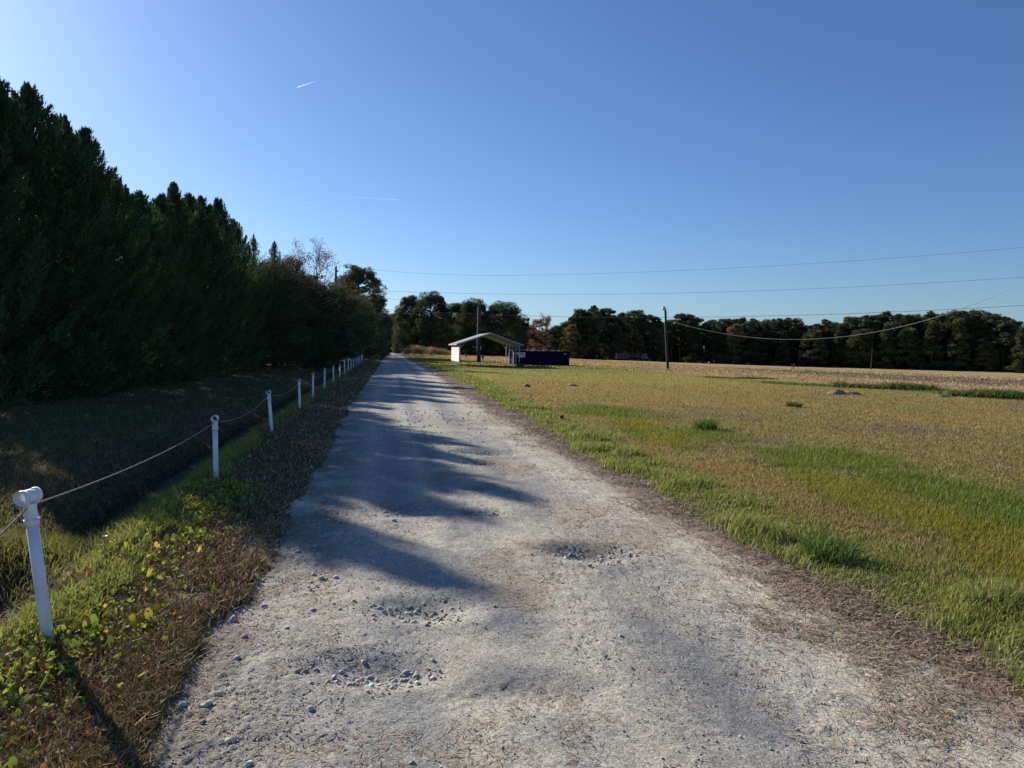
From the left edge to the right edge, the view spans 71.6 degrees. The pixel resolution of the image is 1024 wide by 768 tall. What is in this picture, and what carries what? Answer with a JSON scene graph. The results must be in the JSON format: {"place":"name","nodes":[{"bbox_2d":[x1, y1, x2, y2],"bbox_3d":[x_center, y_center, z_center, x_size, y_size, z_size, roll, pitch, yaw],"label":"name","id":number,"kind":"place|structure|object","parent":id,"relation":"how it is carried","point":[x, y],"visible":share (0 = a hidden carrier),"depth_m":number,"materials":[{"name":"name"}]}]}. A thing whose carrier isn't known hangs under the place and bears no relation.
{"place":"outdoors","nodes":[
{"label":"outdoors","id":0,"kind":"place"},
{"bbox_2d":[0,365,341,562],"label":"grass","id":1,"kind":"structure","parent":0,"point":[307,371],"depth_m":14.18,"materials":[{"name":"green plant"}]},
{"bbox_2d":[0,362,380,767],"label":"grass","id":2,"kind":"structure","parent":0,"point":[179,648],"depth_m":3.91,"materials":[{"name":"plant"}]},
{"bbox_2d":[0,353,1023,767],"bbox_3d":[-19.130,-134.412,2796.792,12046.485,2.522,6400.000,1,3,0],"label":"ground","id":3,"kind":"structure","parent":0,"point":[982,693],"depth_m":11.77,"materials":[{"name":"green plant"}]},
{"bbox_2d":[13,487,54,639],"bbox_3d":[-2.420,1.069,3.652,0.076,1.075,0.106,-4,4,8],"label":"fence post","id":4,"kind":"object","parent":3,"relation":"on","point":[29,498],"visible":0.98,"depth_m":3.62,"materials":[{"name":"white plastic"}]},
{"bbox_2d":[0,354,362,535],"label":"rope","id":5,"kind":"object","parent":4,"relation":"attached to","point":[13,521],"visible":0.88,"depth_m":4.76,"materials":[{"name":"beige fabric"}]},
{"bbox_2d":[0,129,75,409],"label":"evergreen tree","id":6,"kind":"object","parent":3,"relation":"on","point":[7,226],"visible":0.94,"depth_m":18.55,"materials":[{"name":"green plant"}]},
{"bbox_2d":[0,75,101,405],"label":"evergreen tree","id":7,"kind":"object","parent":3,"relation":"on","point":[10,115],"visible":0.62,"depth_m":19.91,"materials":[{"name":"green plant"}]},
{"bbox_2d":[0,81,133,399],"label":"evergreen tree","id":8,"kind":"object","parent":3,"relation":"on","point":[30,97],"visible":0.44,"depth_m":21.66,"materials":[{"name":"green plant"}]},
{"bbox_2d":[8,112,152,395],"bbox_3d":[-15.110,-3.929,23.536,5.166,10.062,5.430,3,3,33],"label":"evergreen tree","id":9,"kind":"object","parent":3,"relation":"on","point":[94,195],"visible":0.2,"depth_m":23.65,"materials":[{"name":"green plant"}]},
{"bbox_2d":[14,126,177,389],"bbox_3d":[-15.269,-4.083,25.380,5.819,10.162,5.294,2,3,15],"label":"evergreen tree","id":10,"kind":"object","parent":3,"relation":"on","point":[130,270],"visible":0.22,"depth_m":25.38,"materials":[{"name":"green plant"}]},
{"bbox_2d":[51,173,192,386],"bbox_3d":[-15.424,-3.829,27.732,5.475,8.885,5.026,1,3,-4],"label":"evergreen tree","id":11,"kind":"object","parent":3,"relation":"on","point":[157,252],"visible":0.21,"depth_m":28.11,"materials":[{"name":"green plant"}]},
{"bbox_2d":[0,481,262,624],"bbox_3d":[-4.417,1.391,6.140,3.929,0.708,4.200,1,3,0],"label":"grass","id":12,"kind":"structure","parent":3,"relation":"on","point":[56,540],"depth_m":6.13,"materials":[{"name":"green plant"}]},
{"bbox_2d":[0,477,285,767],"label":"creeping leaves","id":13,"kind":"object","parent":3,"relation":"on","point":[96,629],"visible":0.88,"depth_m":3.93,"materials":[{"name":"green leaves"}]},
{"bbox_2d":[6,453,306,767],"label":"fallen leaves","id":14,"kind":"object","parent":3,"relation":"on","point":[43,765],"visible":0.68,"depth_m":3.75,"materials":[{"name":"brown plant"}]},
{"bbox_2d":[110,188,213,382],"bbox_3d":[-15.911,-3.958,30.517,5.725,8.752,5.356,1,3,-5],"label":"evergreen tree","id":15,"kind":"object","parent":3,"relation":"on","point":[147,208],"visible":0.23,"depth_m":30.64,"materials":[{"name":"green plant"}]},
{"bbox_2d":[125,193,221,380],"bbox_3d":[-16.234,-4.121,32.792,5.294,9.420,5.565,-1,4,-42],"label":"evergreen tree","id":16,"kind":"object","parent":3,"relation":"on","point":[165,208],"visible":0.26,"depth_m":32.89,"materials":[{"name":"green plant"}]},
{"bbox_2d":[0,364,358,662],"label":"grass","id":17,"kind":"structure","parent":3,"relation":"on","point":[243,444],"depth_m":5.40,"materials":[{"name":"green plant"}]},
{"bbox_2d":[126,181,239,378],"bbox_3d":[-16.639,-4.691,34.853,5.424,10.483,5.962,3,3,29],"label":"evergreen tree","id":18,"kind":"object","parent":3,"relation":"on","point":[173,196],"visible":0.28,"depth_m":34.88,"materials":[{"name":"green plant"}]},
{"bbox_2d":[166,192,248,376],"bbox_3d":[-16.903,-4.949,37.253,5.829,10.210,5.454,3,3,29],"label":"evergreen tree","id":19,"kind":"object","parent":3,"relation":"on","point":[191,202],"visible":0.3,"depth_m":37.40,"materials":[{"name":"green plant"}]},
{"bbox_2d":[170,195,250,374],"bbox_3d":[-17.376,-5.162,39.329,5.643,10.558,5.180,1,3,-9],"label":"evergreen tree","id":20,"kind":"object","parent":3,"relation":"on","point":[210,210],"visible":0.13,"depth_m":39.28,"materials":[{"name":"green plant"}]},
{"bbox_2d":[211,415,218,478],"bbox_3d":[-3.442,0.856,8.245,0.076,0.986,0.106,0,3,-12],"label":"fence post","id":21,"kind":"object","parent":3,"relation":"on","point":[215,446],"visible":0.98,"depth_m":8.22,"materials":[{"name":"white plastic"}]},
{"bbox_2d":[196,197,269,372],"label":"evergreen tree","id":22,"kind":"object","parent":3,"relation":"on","point":[218,206],"visible":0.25,"depth_m":42.81,"materials":[{"name":"green plant"}]},
{"bbox_2d":[221,218,273,371],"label":"evergreen tree","id":23,"kind":"object","parent":3,"relation":"on","point":[257,274],"visible":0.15,"depth_m":46.18,"materials":[{"name":"green plant"}]},
{"bbox_2d":[0,402,497,767],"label":"straw","id":24,"kind":"object","parent":3,"relation":"on","point":[243,657],"visible":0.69,"depth_m":3.61,"materials":[{"name":"plant"}]},
{"bbox_2d":[247,234,281,369],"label":"cedar tree","id":25,"kind":"object","parent":3,"relation":"on","point":[254,249],"visible":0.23,"depth_m":50.06,"materials":[{"name":"green plant"}]},
{"bbox_2d":[230,271,300,369],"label":"evergreen tree","id":26,"kind":"object","parent":3,"relation":"on","point":[276,312],"visible":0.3,"depth_m":48.67,"materials":[{"name":"green plant"}]},
{"bbox_2d":[247,253,308,366],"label":"tree","id":27,"kind":"object","parent":3,"relation":"on","point":[295,276],"visible":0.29,"depth_m":54.93,"materials":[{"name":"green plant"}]},
{"bbox_2d":[229,258,328,367],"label":"evergreen tree","id":28,"kind":"object","parent":3,"relation":"on","point":[303,339],"visible":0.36,"depth_m":52.22,"materials":[{"name":"green plant"}]},
{"bbox_2d":[261,241,305,367],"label":"cedar tree","id":29,"kind":"object","parent":3,"relation":"on","point":[273,252],"visible":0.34,"depth_m":53.59,"materials":[{"name":"green plant"}]},
{"bbox_2d":[264,262,324,365],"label":"tree","id":30,"kind":"object","parent":3,"relation":"on","point":[312,299],"visible":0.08,"depth_m":57.88,"materials":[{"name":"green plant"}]},
{"bbox_2d":[266,260,338,366],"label":"evergreen tree","id":31,"kind":"object","parent":3,"relation":"on","point":[312,291],"visible":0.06,"depth_m":59.19,"materials":[{"name":"green plant"}]},
{"bbox_2d":[266,237,339,364],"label":"tree","id":32,"kind":"object","parent":3,"relation":"on","point":[292,259],"visible":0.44,"depth_m":60.35,"materials":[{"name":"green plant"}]},
{"bbox_2d":[286,278,376,365],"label":"cedar tree","id":33,"kind":"object","parent":3,"relation":"on","point":[342,307],"visible":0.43,"depth_m":62.15,"materials":[{"name":"green plant"}]},
{"bbox_2d":[335,266,340,287],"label":"utility pole","id":34,"kind":"object","parent":3,"relation":"on","point":[336,270],"visible":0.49,"depth_m":84.38,"materials":[{"name":"grey wood"}]},
{"bbox_2d":[370,305,1023,317],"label":"cable","id":35,"kind":"object","parent":34,"relation":"attached to","point":[734,316],"visible":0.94,"depth_m":68.26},
{"bbox_2d":[320,275,374,363],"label":"tree","id":36,"kind":"object","parent":3,"relation":"on","point":[350,291],"visible":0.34,"depth_m":69.52,"materials":[{"name":"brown plant"}]},
{"bbox_2d":[337,263,390,343],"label":"pine tree","id":37,"kind":"object","parent":3,"relation":"on","point":[358,273],"visible":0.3,"depth_m":96.36,"materials":[{"name":"green plant"}]},
{"bbox_2d":[340,294,390,360],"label":"cedar tree","id":38,"kind":"object","parent":3,"relation":"on","point":[372,317],"visible":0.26,"depth_m":81.53,"materials":[{"name":"green plant"}]},
{"bbox_2d":[350,290,393,358],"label":"cedar tree","id":39,"kind":"object","parent":3,"relation":"on","point":[386,320],"visible":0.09,"depth_m":91.52,"materials":[{"name":"green plant"}]},
{"bbox_2d":[389,295,425,353],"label":"pine tree","id":40,"kind":"object","parent":3,"relation":"on","point":[400,326],"visible":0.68,"depth_m":167.61,"materials":[{"name":"green plant"}]},
{"bbox_2d":[405,291,458,354],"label":"pine tree","id":41,"kind":"object","parent":3,"relation":"on","point":[427,333],"visible":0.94,"depth_m":162.92,"materials":[{"name":"green plant"}]},
{"bbox_2d":[438,302,472,354],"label":"pine tree","id":42,"kind":"object","parent":3,"relation":"on","point":[455,307],"visible":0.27,"depth_m":175.69,"materials":[{"name":"green plant"}]},
{"bbox_2d":[386,312,557,355],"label":"woodland","id":43,"kind":"object","parent":3,"relation":"on","point":[524,323],"visible":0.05,"depth_m":197.36,"materials":[{"name":"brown plant"}]},
{"bbox_2d":[451,297,494,355],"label":"pine tree","id":44,"kind":"object","parent":3,"relation":"on","point":[469,308],"visible":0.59,"depth_m":167.37,"materials":[{"name":"green plant"}]},
{"bbox_2d":[477,305,480,361],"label":"utility pole","id":45,"kind":"object","parent":3,"relation":"on","point":[478,329],"visible":0.74,"depth_m":79.61,"materials":[{"name":"wood"}]},
{"bbox_2d":[449,333,523,364],"bbox_3d":[-2.553,-3.167,65.847,5.984,3.055,7.440,1,3,-10],"label":"carport","id":46,"kind":"object","parent":3,"relation":"on","point":[455,352],"visible":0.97,"depth_m":64.70,"materials":[{"name":"paint"}]},
{"bbox_2d":[474,300,530,355],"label":"pine tree","id":47,"kind":"object","parent":3,"relation":"on","point":[503,310],"visible":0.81,"depth_m":164.91,"materials":[{"name":"green plant"}]},
{"bbox_2d":[509,350,569,365],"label":"dumpster","id":48,"kind":"object","parent":3,"relation":"on","point":[545,357],"visible":0.98,"depth_m":70.48,"materials":[{"name":"blue paint"}]},
{"bbox_2d":[526,319,554,350],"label":"autumn tree","id":49,"kind":"object","parent":3,"relation":"on","point":[537,323],"visible":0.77,"depth_m":174.56,"materials":[{"name":"brown plant"}]},
{"bbox_2d":[550,325,569,349],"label":"pine tree","id":50,"kind":"object","parent":3,"relation":"on","point":[555,334],"visible":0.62,"depth_m":170.76,"materials":[{"name":"green plant"}]},
{"bbox_2d":[557,325,583,357],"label":"autumn tree","id":51,"kind":"object","parent":3,"relation":"on","point":[574,335],"visible":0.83,"depth_m":167.12,"materials":[{"name":"green plant"}]},
{"bbox_2d":[563,308,601,358],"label":"pine tree","id":52,"kind":"object","parent":3,"relation":"on","point":[581,318],"visible":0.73,"depth_m":173.86,"materials":[{"name":"green plant"}]},
{"bbox_2d":[598,323,627,359],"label":"pine tree","id":53,"kind":"object","parent":3,"relation":"on","point":[608,348],"visible":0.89,"depth_m":195.81,"materials":[{"name":"green plant"}]},
{"bbox_2d":[616,312,637,360],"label":"pine tree","id":54,"kind":"object","parent":3,"relation":"on","point":[628,323],"visible":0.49,"depth_m":204.56,"materials":[{"name":"green plant"}]},
{"bbox_2d":[624,328,645,359],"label":"tree","id":55,"kind":"object","parent":3,"relation":"on","point":[638,337],"visible":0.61,"depth_m":204.72,"materials":[{"name":"green plant"}]},
{"bbox_2d":[623,310,646,360],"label":"pine tree","id":56,"kind":"object","parent":3,"relation":"on","point":[634,313],"visible":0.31,"depth_m":211.59,"materials":[{"name":"green plant"}]},
{"bbox_2d":[639,327,665,361],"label":"pine tree","id":57,"kind":"object","parent":3,"relation":"on","point":[650,333],"visible":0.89,"depth_m":207.60,"materials":[{"name":"green plant"}]},
{"bbox_2d":[671,313,690,362],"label":"pine tree","id":58,"kind":"object","parent":3,"relation":"on","point":[679,317],"visible":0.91,"depth_m":228.31,"materials":[{"name":"green plant"}]},
{"bbox_2d":[678,314,701,362],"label":"pine tree","id":59,"kind":"object","parent":3,"relation":"on","point":[691,317],"visible":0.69,"depth_m":229.09,"materials":[{"name":"green plant"}]},
{"bbox_2d":[678,320,705,362],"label":"pine tree","id":60,"kind":"object","parent":3,"relation":"on","point":[695,343],"visible":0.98,"depth_m":228.14,"materials":[{"name":"green plant"}]},
{"bbox_2d":[689,317,708,362],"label":"pine tree","id":61,"kind":"object","parent":3,"relation":"on","point":[702,336],"visible":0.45,"depth_m":232.19,"materials":[{"name":"green plant"}]},
{"bbox_2d":[690,416,720,430],"bbox_3d":[4.104,0.808,14.641,0.851,0.296,0.927,2,3,22],"label":"grass tuft","id":62,"kind":"object","parent":3,"relation":"on","point":[702,424],"visible":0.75,"depth_m":14.53,"materials":[{"name":"green plant"}]},
{"bbox_2d":[709,318,732,350],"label":"pine tree","id":63,"kind":"object","parent":3,"relation":"on","point":[721,326],"visible":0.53,"depth_m":231.75,"materials":[{"name":"green plant"}]},
{"bbox_2d":[720,324,749,363],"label":"autumn tree","id":64,"kind":"object","parent":3,"relation":"on","point":[731,337],"visible":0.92,"depth_m":223.44,"materials":[{"name":"green plant"}]},
{"bbox_2d":[732,317,758,364],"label":"pine tree","id":65,"kind":"object","parent":3,"relation":"on","point":[753,330],"visible":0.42,"depth_m":228.09,"materials":[{"name":"green plant"}]},
{"bbox_2d":[743,334,767,364],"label":"pine tree","id":66,"kind":"object","parent":3,"relation":"on","point":[759,343],"visible":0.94,"depth_m":223.46,"materials":[{"name":"green plant"}]},
{"bbox_2d":[759,318,782,364],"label":"pine tree","id":67,"kind":"object","parent":3,"relation":"on","point":[764,324],"visible":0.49,"depth_m":228.89,"materials":[{"name":"green plant"}]},
{"bbox_2d":[765,318,794,365],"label":"pine tree","id":68,"kind":"object","parent":3,"relation":"on","point":[788,326],"visible":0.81,"depth_m":224.81,"materials":[{"name":"green plant"}]},
{"bbox_2d":[541,320,1023,371],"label":"woodland","id":69,"kind":"object","parent":3,"relation":"on","point":[708,354],"visible":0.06,"depth_m":234.38,"materials":[{"name":"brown plant"}]},
{"bbox_2d":[772,330,794,365],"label":"pine tree","id":70,"kind":"object","parent":3,"relation":"on","point":[783,349],"visible":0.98,"depth_m":221.57,"materials":[{"name":"green plant"}]},
{"bbox_2d":[788,323,808,365],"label":"pine tree","id":71,"kind":"object","parent":3,"relation":"on","point":[800,331],"visible":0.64,"depth_m":222.84,"materials":[{"name":"green plant"}]},
{"bbox_2d":[589,366,1023,392],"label":"stubble","id":72,"kind":"object","parent":3,"relation":"on","point":[897,376],"visible":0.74,"depth_m":53.12,"materials":[{"name":"beige plant"}]},
{"bbox_2d":[797,329,829,366],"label":"pine tree","id":73,"kind":"object","parent":3,"relation":"on","point":[814,336],"visible":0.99,"depth_m":213.80,"materials":[{"name":"green plant"}]},
{"bbox_2d":[811,318,838,366],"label":"pine tree","id":74,"kind":"object","parent":3,"relation":"on","point":[825,322],"visible":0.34,"depth_m":219.70,"materials":[{"name":"green plant"}]},
{"bbox_2d":[826,323,851,366],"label":"pine tree","id":75,"kind":"object","parent":3,"relation":"on","point":[840,343],"visible":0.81,"depth_m":213.56,"materials":[{"name":"green plant"}]},
{"bbox_2d":[773,518,917,567],"bbox_3d":[2.483,1.219,5.395,0.999,0.292,0.832,3,3,35],"label":"grass tuft","id":76,"kind":"object","parent":3,"relation":"on","point":[819,551],"visible":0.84,"depth_m":5.35,"materials":[{"name":"green plant"}]},
{"bbox_2d":[840,316,864,366],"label":"pine tree","id":77,"kind":"object","parent":3,"relation":"on","point":[847,320],"visible":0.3,"depth_m":217.78,"materials":[{"name":"green plant"}]},
{"bbox_2d":[840,329,875,367],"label":"pine tree","id":78,"kind":"object","parent":3,"relation":"on","point":[866,342],"visible":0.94,"depth_m":206.55,"materials":[{"name":"green plant"}]},
{"bbox_2d":[854,314,881,367],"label":"pine tree","id":79,"kind":"object","parent":3,"relation":"on","point":[867,320],"visible":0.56,"depth_m":211.23,"materials":[{"name":"green plant"}]},
{"bbox_2d":[863,314,885,367],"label":"pine tree","id":80,"kind":"object","parent":3,"relation":"on","point":[879,317],"visible":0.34,"depth_m":213.26,"materials":[{"name":"green plant"}]},
{"bbox_2d":[869,322,901,368],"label":"pine tree","id":81,"kind":"object","parent":3,"relation":"on","point":[887,343],"visible":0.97,"depth_m":203.68,"materials":[{"name":"green plant"}]},
{"bbox_2d":[884,313,916,368],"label":"pine tree","id":82,"kind":"object","parent":3,"relation":"on","point":[896,317],"visible":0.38,"depth_m":206.84,"materials":[{"name":"green plant"}]},
{"bbox_2d":[888,327,924,368],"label":"pine tree","id":83,"kind":"object","parent":3,"relation":"on","point":[912,344],"visible":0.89,"depth_m":201.37,"materials":[{"name":"green plant"}]},
{"bbox_2d":[914,320,945,369],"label":"pine tree","id":84,"kind":"object","parent":3,"relation":"on","point":[932,332],"visible":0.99,"depth_m":197.19,"materials":[{"name":"green plant"}]},
{"bbox_2d":[918,311,950,369],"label":"pine tree","id":85,"kind":"object","parent":3,"relation":"on","point":[924,325],"visible":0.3,"depth_m":203.68,"materials":[{"name":"green plant"}]},
{"bbox_2d":[936,310,967,357],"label":"pine tree","id":86,"kind":"object","parent":3,"relation":"on","point":[942,330],"visible":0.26,"depth_m":200.46,"materials":[{"name":"green plant"}]},
{"bbox_2d":[939,317,973,370],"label":"pine tree","id":87,"kind":"object","parent":3,"relation":"on","point":[963,350],"visible":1,"depth_m":192.93,"materials":[{"name":"green plant"}]},
{"bbox_2d":[941,310,976,370],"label":"pine tree","id":88,"kind":"object","parent":3,"relation":"on","point":[950,320],"visible":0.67,"depth_m":198.01,"materials":[{"name":"green plant"}]},
{"bbox_2d":[949,311,988,370],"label":"pine tree","id":89,"kind":"object","parent":3,"relation":"on","point":[974,317],"visible":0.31,"depth_m":195.46,"materials":[{"name":"green plant"}]},
{"bbox_2d":[971,341,999,371],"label":"pine tree","id":90,"kind":"object","parent":3,"relation":"on","point":[989,351],"visible":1,"depth_m":189.32,"materials":[{"name":"green plant"}]},
{"bbox_2d":[969,311,1005,370],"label":"pine tree","id":91,"kind":"object","parent":3,"relation":"on","point":[976,329],"visible":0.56,"depth_m":193.33,"materials":[{"name":"green plant"}]},
{"bbox_2d":[976,313,1012,371],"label":"pine tree","id":92,"kind":"object","parent":3,"relation":"on","point":[982,331],"visible":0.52,"depth_m":192.23,"materials":[{"name":"green plant"}]},
{"bbox_2d":[984,317,1021,371],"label":"pine tree","id":93,"kind":"object","parent":3,"relation":"on","point":[998,343],"visible":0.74,"depth_m":189.84,"materials":[{"name":"green plant"}]},
{"bbox_2d":[1002,325,1023,372],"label":"pine tree","id":94,"kind":"object","parent":3,"relation":"on","point":[1017,365],"visible":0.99,"depth_m":181.94,"materials":[{"name":"green plant"}]},
{"bbox_2d":[0,0,1023,330],"label":"sky","id":95,"kind":"structure","parent":0,"point":[530,143],"materials":[{"name":"blue"}]},
{"bbox_2d":[65,353,1023,767],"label":"road","id":96,"kind":"structure","parent":0,"point":[468,659],"depth_m":3.86,"materials":[{"name":"grey gravel"}]},
{"bbox_2d":[68,409,742,766],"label":"gravel","id":97,"kind":"structure","parent":96,"relation":"on","point":[416,675],"depth_m":4.30,"materials":[{"name":"grey gravel"}]},
{"bbox_2d":[226,385,999,767],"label":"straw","id":98,"kind":"object","parent":96,"relation":"on","point":[450,765],"visible":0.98,"depth_m":3.02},
{"bbox_2d":[425,372,1023,767],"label":"straw","id":99,"kind":"object","parent":96,"relation":"on","point":[868,637],"visible":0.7,"depth_m":4.01,"materials":[{"name":"beige plant"}]},
{"bbox_2d":[400,353,825,373],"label":"grass","id":100,"kind":"structure","parent":0,"point":[444,359],"depth_m":75.01,"materials":[{"name":"plant"}]},
{"bbox_2d":[422,363,1023,695],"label":"grass","id":101,"kind":"structure","parent":0,"point":[978,599],"depth_m":5.68,"materials":[{"name":"green plant"}]},
{"bbox_2d":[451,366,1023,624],"bbox_3d":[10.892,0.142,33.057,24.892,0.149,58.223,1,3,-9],"label":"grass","id":102,"kind":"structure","parent":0,"point":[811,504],"depth_m":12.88,"materials":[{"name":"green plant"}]},
{"bbox_2d":[556,404,1023,584],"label":"grass","id":103,"kind":"structure","parent":0,"point":[973,514],"depth_m":8.23,"materials":[{"name":"green plant"}]},
{"bbox_2d":[697,375,1023,399],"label":"grass","id":104,"kind":"structure","parent":0,"point":[994,393],"depth_m":33.44,"materials":[{"name":"green plant"}]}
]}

